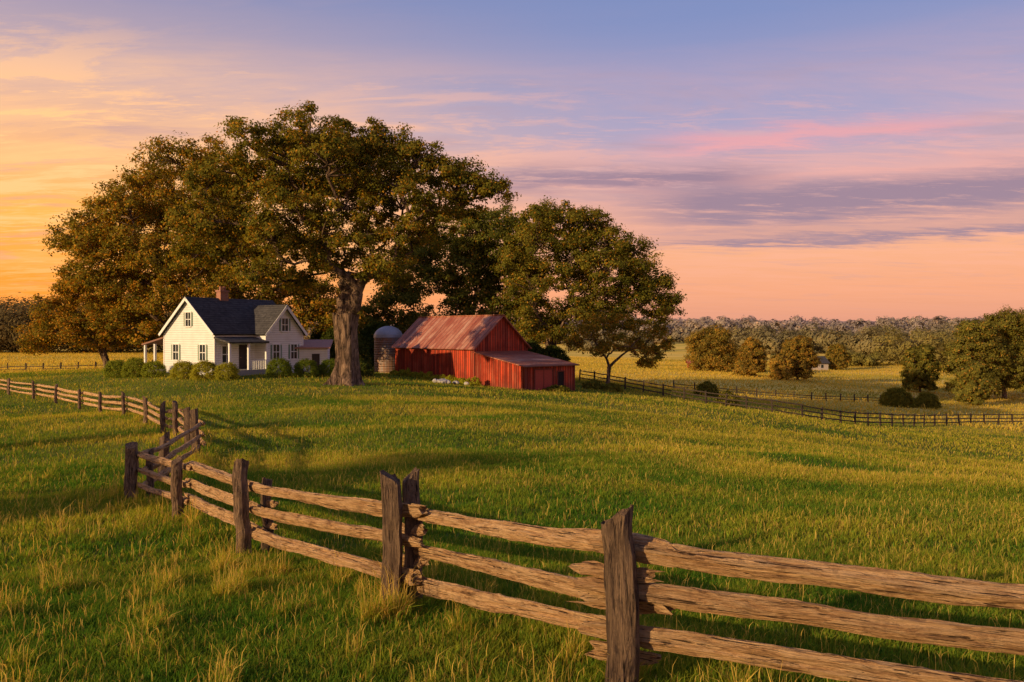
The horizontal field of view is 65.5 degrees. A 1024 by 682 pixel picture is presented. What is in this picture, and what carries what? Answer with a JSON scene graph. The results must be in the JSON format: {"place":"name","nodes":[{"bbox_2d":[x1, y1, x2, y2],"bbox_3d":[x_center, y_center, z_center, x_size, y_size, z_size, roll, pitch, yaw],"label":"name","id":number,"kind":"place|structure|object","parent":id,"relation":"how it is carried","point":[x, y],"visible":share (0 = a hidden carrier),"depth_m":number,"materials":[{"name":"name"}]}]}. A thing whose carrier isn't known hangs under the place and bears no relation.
{"place":"outdoors","nodes":[
{"label":"outdoors","id":0,"kind":"place"},
{"bbox_2d":[0,527,1023,681],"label":"meadow grass","id":1,"kind":"structure","parent":0,"point":[324,596],"depth_m":7.33,"materials":[{"name":"green plant"}]},
{"bbox_2d":[0,318,1023,681],"bbox_3d":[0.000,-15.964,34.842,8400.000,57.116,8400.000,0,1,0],"label":"ground","id":2,"kind":"structure","parent":0,"point":[680,350],"depth_m":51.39,"materials":[{"name":"green plant"}]},
{"bbox_2d":[0,360,152,370],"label":"field fence","id":3,"kind":"object","parent":2,"relation":"on","point":[43,366],"visible":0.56,"depth_m":108.20,"materials":[{"name":"brown wood"}]},
{"bbox_2d":[11,260,158,367],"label":"oak tree","id":4,"kind":"object","parent":2,"relation":"on","point":[46,328],"visible":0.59,"depth_m":86.42,"materials":[{"name":"green plant"}]},
{"bbox_2d":[0,292,203,352],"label":"woodland","id":5,"kind":"object","parent":2,"relation":"on","point":[15,320],"visible":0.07,"depth_m":230.29,"materials":[{"name":"green plant"}]},
{"bbox_2d":[102,359,129,377],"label":"shrub","id":6,"kind":"object","parent":2,"relation":"on","point":[111,366],"visible":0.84,"depth_m":69.13,"materials":[{"name":"green plant"}]},
{"bbox_2d":[120,356,145,377],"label":"shrub","id":7,"kind":"object","parent":2,"relation":"on","point":[131,364],"visible":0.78,"depth_m":68.45,"materials":[{"name":"green plant"}]},
{"bbox_2d":[140,359,167,377],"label":"shrub","id":8,"kind":"object","parent":2,"relation":"on","point":[151,366],"visible":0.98,"depth_m":67.87,"materials":[{"name":"green plant"}]},
{"bbox_2d":[168,360,197,379],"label":"shrub","id":9,"kind":"object","parent":2,"relation":"on","point":[182,369],"visible":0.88,"depth_m":65.46,"materials":[{"name":"green plant"}]},
{"bbox_2d":[188,359,216,380],"bbox_3d":[-25.095,2.389,64.996,2.523,1.840,2.334,0,1,0],"label":"shrub","id":10,"kind":"object","parent":2,"relation":"on","point":[203,366],"visible":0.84,"depth_m":64.49,"materials":[{"name":"green plant"}]},
{"bbox_2d":[38,130,369,346],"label":"oak tree","id":11,"kind":"object","parent":2,"relation":"on","point":[93,242],"visible":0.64,"depth_m":83.56,"materials":[{"name":"green plant"}]},
{"bbox_2d":[142,286,307,376],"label":"farmhouse","id":12,"kind":"object","parent":2,"relation":"on","point":[249,336],"visible":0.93,"depth_m":70.89,"materials":[{"name":"wood"}]},
{"bbox_2d":[171,343,180,360],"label":"window","id":13,"kind":"structure","parent":12,"relation":"in","point":[175,347],"depth_m":70.91,"materials":[{"name":"white paint"}]},
{"bbox_2d":[184,311,192,326],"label":"window","id":14,"kind":"structure","parent":12,"relation":"in","point":[188,315],"depth_m":69.91,"materials":[{"name":"white paint"}]},
{"bbox_2d":[198,344,207,361],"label":"window","id":15,"kind":"structure","parent":12,"relation":"in","point":[202,348],"depth_m":68.81,"materials":[{"name":"white paint"}]},
{"bbox_2d":[221,345,231,363],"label":"window","id":16,"kind":"structure","parent":12,"relation":"in","point":[224,348],"depth_m":68.85,"materials":[{"name":"white paint"}]},
{"bbox_2d":[239,345,246,368],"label":"door","id":17,"kind":"structure","parent":12,"relation":"in","point":[242,348],"depth_m":70.38,"materials":[{"name":"paint"}]},
{"bbox_2d":[271,344,281,359],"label":"window","id":18,"kind":"structure","parent":12,"relation":"in","point":[276,349],"depth_m":71.68,"materials":[{"name":"white paint"}]},
{"bbox_2d":[279,317,289,331],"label":"window","id":19,"kind":"structure","parent":12,"relation":"in","point":[284,322],"depth_m":72.45,"materials":[{"name":"white paint"}]},
{"bbox_2d":[288,343,298,359],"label":"window","id":20,"kind":"structure","parent":12,"relation":"in","point":[293,354],"depth_m":73.36,"materials":[{"name":"white paint"}]},
{"bbox_2d":[213,362,239,380],"bbox_3d":[-23.247,2.434,64.829,2.179,1.616,2.258,0,1,0],"label":"shrub","id":21,"kind":"object","parent":2,"relation":"on","point":[231,370],"visible":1,"depth_m":64.27,"materials":[{"name":"green plant"}]},
{"bbox_2d":[152,325,315,346],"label":"woodland","id":22,"kind":"object","parent":2,"relation":"on","point":[306,337],"depth_m":502.05,"materials":[{"name":"green plant"}]},
{"bbox_2d":[265,357,292,376],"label":"shrub","id":23,"kind":"object","parent":2,"relation":"on","point":[285,367],"visible":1,"depth_m":67.53,"materials":[{"name":"green plant"}]},
{"bbox_2d":[292,358,319,377],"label":"shrub","id":24,"kind":"object","parent":2,"relation":"on","point":[301,365],"visible":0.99,"depth_m":68.74,"materials":[{"name":"green plant"}]},
{"bbox_2d":[295,340,332,372],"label":"outbuilding","id":25,"kind":"structure","parent":2,"relation":"on","point":[318,351],"depth_m":74.11,"materials":[{"name":"paint"}]},
{"bbox_2d":[312,354,319,369],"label":"door","id":26,"kind":"structure","parent":25,"relation":"in","point":[316,357],"depth_m":74.07,"materials":[{"name":"paint"}]},
{"bbox_2d":[318,359,334,376],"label":"shrub","id":27,"kind":"object","parent":2,"relation":"on","point":[324,366],"visible":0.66,"depth_m":69.95,"materials":[{"name":"green plant"}]},
{"bbox_2d":[320,326,334,364],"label":"shrub","id":28,"kind":"object","parent":2,"relation":"on","point":[329,334],"visible":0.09,"depth_m":84.18,"materials":[{"name":"green plant"}]},
{"bbox_2d":[307,324,358,339],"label":"shrub","id":29,"kind":"object","parent":2,"relation":"on","point":[317,336],"visible":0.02,"depth_m":93.40,"materials":[{"name":"green plant"}]},
{"bbox_2d":[158,100,521,385],"bbox_3d":[-13.328,-6.726,62.653,28.154,21.878,15.649,0,1,0],"label":"oak tree","id":30,"kind":"object","parent":2,"relation":"on","point":[362,162],"visible":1,"depth_m":60.15,"materials":[{"name":"green plant"}]},
{"bbox_2d":[330,336,372,369],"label":"shrub","id":31,"kind":"object","parent":2,"relation":"on","point":[364,352],"visible":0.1,"depth_m":81.54,"materials":[{"name":"green plant"}]},
{"bbox_2d":[359,355,374,376],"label":"shrub","id":32,"kind":"object","parent":2,"relation":"on","point":[366,368],"visible":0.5,"depth_m":75.27,"materials":[{"name":"green plant"}]},
{"bbox_2d":[358,320,389,366],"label":"shrub","id":33,"kind":"object","parent":2,"relation":"on","point":[366,333],"visible":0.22,"depth_m":100.24,"materials":[{"name":"green plant"}]},
{"bbox_2d":[373,326,402,373],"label":"silo","id":34,"kind":"object","parent":2,"relation":"on","point":[386,338],"visible":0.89,"depth_m":94.49,"materials":[{"name":"metal"}]},
{"bbox_2d":[396,369,403,374],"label":"weed plant","id":35,"kind":"object","parent":2,"relation":"on","point":[400,372],"visible":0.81,"depth_m":87.48,"materials":[{"name":"green plant"}]},
{"bbox_2d":[402,367,412,376],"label":"weed plant","id":36,"kind":"object","parent":2,"relation":"on","point":[407,372],"visible":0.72,"depth_m":86.49,"materials":[{"name":"green plant"}]},
{"bbox_2d":[415,372,425,378],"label":"weed plant","id":37,"kind":"object","parent":2,"relation":"on","point":[419,375],"visible":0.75,"depth_m":84.43,"materials":[{"name":"green plant"}]},
{"bbox_2d":[421,371,433,378],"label":"weed plant","id":38,"kind":"object","parent":2,"relation":"on","point":[428,375],"visible":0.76,"depth_m":83.45,"materials":[{"name":"green plant"}]},
{"bbox_2d":[429,375,439,379],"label":"weed plant","id":39,"kind":"object","parent":2,"relation":"on","point":[432,377],"visible":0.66,"depth_m":82.48,"materials":[{"name":"green plant"}]},
{"bbox_2d":[437,374,446,378],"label":"weed plant","id":40,"kind":"object","parent":2,"relation":"on","point":[442,376],"visible":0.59,"depth_m":81.35,"materials":[{"name":"green plant"}]},
{"bbox_2d":[445,375,456,381],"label":"weed plant","id":41,"kind":"object","parent":2,"relation":"on","point":[450,378],"visible":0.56,"depth_m":80.32,"materials":[{"name":"green plant"}]},
{"bbox_2d":[357,202,572,346],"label":"oak tree","id":42,"kind":"object","parent":2,"relation":"on","point":[477,259],"visible":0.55,"depth_m":104.85,"materials":[{"name":"green plant"}]},
{"bbox_2d":[459,377,471,383],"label":"weed plant","id":43,"kind":"object","parent":2,"relation":"on","point":[462,381],"visible":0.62,"depth_m":78.44,"materials":[{"name":"green plant"}]},
{"bbox_2d":[469,377,481,385],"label":"weed plant","id":44,"kind":"object","parent":2,"relation":"on","point":[474,382],"visible":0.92,"depth_m":77.49,"materials":[{"name":"green plant"}]},
{"bbox_2d":[391,314,579,390],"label":"barn","id":45,"kind":"structure","parent":2,"relation":"on","point":[490,350],"depth_m":82.18,"materials":[{"name":"wood"}]},
{"bbox_2d":[423,354,439,375],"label":"door","id":46,"kind":"structure","parent":45,"relation":"in","point":[431,362],"depth_m":85.45,"materials":[{"name":"red wood"}]},
{"bbox_2d":[534,368,552,390],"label":"shed door","id":47,"kind":"structure","parent":45,"relation":"in","point":[543,378],"depth_m":75.67,"materials":[{"name":"red wood"}]},
{"bbox_2d":[557,370,564,385],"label":"shed door","id":48,"kind":"structure","parent":45,"relation":"in","point":[560,374],"depth_m":77.28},
{"bbox_2d":[0,443,1023,576],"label":"meadow grass","id":49,"kind":"structure","parent":2,"relation":"on","point":[975,511],"depth_m":16.61,"materials":[{"name":"green plant"}]},
{"bbox_2d":[0,378,1023,681],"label":"split rail fence","id":50,"kind":"object","parent":2,"relation":"on","point":[620,588],"visible":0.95,"depth_m":5.64,"materials":[{"name":"brown wood"}]},
{"bbox_2d":[0,392,1023,484],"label":"meadow grass","id":51,"kind":"structure","parent":2,"relation":"on","point":[826,450],"depth_m":36.63,"materials":[{"name":"green plant"}]},
{"bbox_2d":[0,350,1023,431],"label":"hay grass","id":52,"kind":"structure","parent":2,"relation":"on","point":[682,369],"depth_m":154.20,"materials":[{"name":"yellow plant"}]},
{"bbox_2d":[525,338,550,356],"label":"shrub","id":53,"kind":"object","parent":2,"relation":"on","point":[535,346],"visible":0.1,"depth_m":96.39,"materials":[{"name":"green plant"}]},
{"bbox_2d":[542,384,570,391],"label":"shrub","id":54,"kind":"object","parent":2,"relation":"on","point":[561,388],"visible":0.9,"depth_m":75.08,"materials":[{"name":"green plant"}]},
{"bbox_2d":[543,344,570,361],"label":"shrub","id":55,"kind":"object","parent":2,"relation":"on","point":[554,351],"visible":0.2,"depth_m":97.44,"materials":[{"name":"green plant"}]},
{"bbox_2d":[489,195,687,349],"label":"oak tree","id":56,"kind":"object","parent":2,"relation":"on","point":[592,238],"visible":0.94,"depth_m":97.60,"materials":[{"name":"green plant"}]},
{"bbox_2d":[581,378,604,389],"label":"shrub","id":57,"kind":"object","parent":2,"relation":"on","point":[597,384],"visible":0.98,"depth_m":83.39,"materials":[{"name":"green plant"}]},
{"bbox_2d":[602,382,622,391],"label":"shrub","id":58,"kind":"object","parent":2,"relation":"on","point":[610,386],"visible":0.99,"depth_m":82.51,"materials":[{"name":"green plant"}]},
{"bbox_2d":[562,309,676,386],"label":"tree","id":59,"kind":"object","parent":2,"relation":"on","point":[610,322],"visible":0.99,"depth_m":87.88,"materials":[{"name":"green plant"}]},
{"bbox_2d":[561,333,772,351],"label":"woodland","id":60,"kind":"object","parent":2,"relation":"on","point":[590,344],"visible":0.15,"depth_m":402.52,"materials":[{"name":"green plant"}]},
{"bbox_2d":[693,379,720,396],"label":"shrub","id":61,"kind":"object","parent":2,"relation":"on","point":[708,386],"visible":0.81,"depth_m":97.43,"materials":[{"name":"green plant"}]},
{"bbox_2d":[682,323,738,371],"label":"deciduous tree","id":62,"kind":"object","parent":2,"relation":"on","point":[710,349],"visible":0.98,"depth_m":189.43,"materials":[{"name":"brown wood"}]},
{"bbox_2d":[715,390,740,406],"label":"shrub","id":63,"kind":"object","parent":2,"relation":"on","point":[729,397],"visible":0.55,"depth_m":83.45,"materials":[{"name":"green plant"}]},
{"bbox_2d":[528,321,961,343],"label":"woodland","id":64,"kind":"object","parent":2,"relation":"on","point":[680,336],"visible":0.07,"depth_m":558.20,"materials":[{"name":"green plant"}]},
{"bbox_2d":[511,314,978,327],"bbox_3d":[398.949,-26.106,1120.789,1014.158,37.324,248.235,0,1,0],"label":"woodland","id":65,"kind":"object","parent":2,"relation":"on","point":[822,322],"visible":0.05,"depth_m":1132.68,"materials":[{"name":"green plant"}]},
{"bbox_2d":[731,336,769,375],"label":"deciduous tree","id":66,"kind":"object","parent":2,"relation":"on","point":[751,358],"visible":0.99,"depth_m":166.70,"materials":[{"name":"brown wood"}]},
{"bbox_2d":[524,315,985,337],"bbox_3d":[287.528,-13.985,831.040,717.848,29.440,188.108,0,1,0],"label":"woodland","id":67,"kind":"object","parent":2,"relation":"on","point":[906,323],"visible":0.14,"depth_m":791.04,"materials":[{"name":"green plant"}]},
{"bbox_2d":[767,353,795,379],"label":"deciduous tree","id":68,"kind":"object","parent":2,"relation":"on","point":[781,366],"visible":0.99,"depth_m":161.91,"materials":[{"name":"plant"}]},
{"bbox_2d":[673,380,914,401],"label":"field fence","id":69,"kind":"object","parent":2,"relation":"on","point":[811,395],"visible":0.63,"depth_m":117.76,"materials":[{"name":"brown wood"}]},
{"bbox_2d":[779,335,822,379],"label":"deciduous tree","id":70,"kind":"object","parent":2,"relation":"on","point":[799,350],"visible":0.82,"depth_m":164.24,"materials":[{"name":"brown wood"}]},
{"bbox_2d":[579,369,1023,425],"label":"pasture fence","id":71,"kind":"object","parent":2,"relation":"on","point":[746,401],"visible":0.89,"depth_m":82.41,"materials":[{"name":"brown wood"}]},
{"bbox_2d":[811,356,829,369],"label":"farm cottage","id":72,"kind":"structure","parent":2,"relation":"on","point":[825,362],"depth_m":226.03,"materials":[{"name":"paint"}]},
{"bbox_2d":[770,349,899,360],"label":"hedgerow","id":73,"kind":"object","parent":2,"relation":"on","point":[774,354],"visible":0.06,"depth_m":288.01,"materials":[{"name":"green plant"}]},
{"bbox_2d":[825,343,852,369],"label":"deciduous tree","id":74,"kind":"object","parent":2,"relation":"on","point":[838,356],"visible":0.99,"depth_m":228.81,"materials":[{"name":"green plant"}]},
{"bbox_2d":[729,322,963,355],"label":"woodland","id":75,"kind":"object","parent":2,"relation":"on","point":[822,340],"visible":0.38,"depth_m":357.64,"materials":[{"name":"green plant"}]},
{"bbox_2d":[827,351,884,366],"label":"hedgerow","id":76,"kind":"object","parent":2,"relation":"on","point":[862,359],"visible":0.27,"depth_m":250.23,"materials":[{"name":"green plant"}]},
{"bbox_2d":[877,387,915,407],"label":"shrub","id":77,"kind":"object","parent":2,"relation":"on","point":[900,397],"visible":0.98,"depth_m":117.43,"materials":[{"name":"green plant"}]},
{"bbox_2d":[899,343,944,391],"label":"deciduous tree","id":78,"kind":"object","parent":2,"relation":"on","point":[921,364],"visible":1,"depth_m":158.63,"materials":[{"name":"green plant"}]},
{"bbox_2d":[914,391,942,408],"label":"shrub","id":79,"kind":"object","parent":2,"relation":"on","point":[929,400],"visible":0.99,"depth_m":118.44,"materials":[{"name":"green plant"}]},
{"bbox_2d":[867,325,1001,365],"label":"woodland","id":80,"kind":"object","parent":2,"relation":"on","point":[938,343],"visible":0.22,"depth_m":254.50,"materials":[{"name":"green plant"}]},
{"bbox_2d":[950,360,992,404],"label":"deciduous tree","id":81,"kind":"object","parent":2,"relation":"on","point":[973,381],"visible":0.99,"depth_m":133.81,"materials":[{"name":"green plant"}]},
{"bbox_2d":[939,318,1012,396],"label":"deciduous tree","id":82,"kind":"object","parent":2,"relation":"on","point":[972,343],"visible":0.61,"depth_m":146.46,"materials":[{"name":"green plant"}]},
{"bbox_2d":[981,304,1023,398],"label":"deciduous tree","id":83,"kind":"object","parent":2,"relation":"on","point":[1009,327],"visible":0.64,"depth_m":149.89,"materials":[{"name":"green plant"}]},
{"bbox_2d":[998,307,1023,390],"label":"deciduous tree","id":84,"kind":"object","parent":2,"relation":"on","point":[1020,311],"visible":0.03,"depth_m":158.32,"materials":[{"name":"green plant"}]},
{"bbox_2d":[0,0,1023,321],"label":"sky","id":85,"kind":"structure","parent":0,"point":[842,160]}
]}

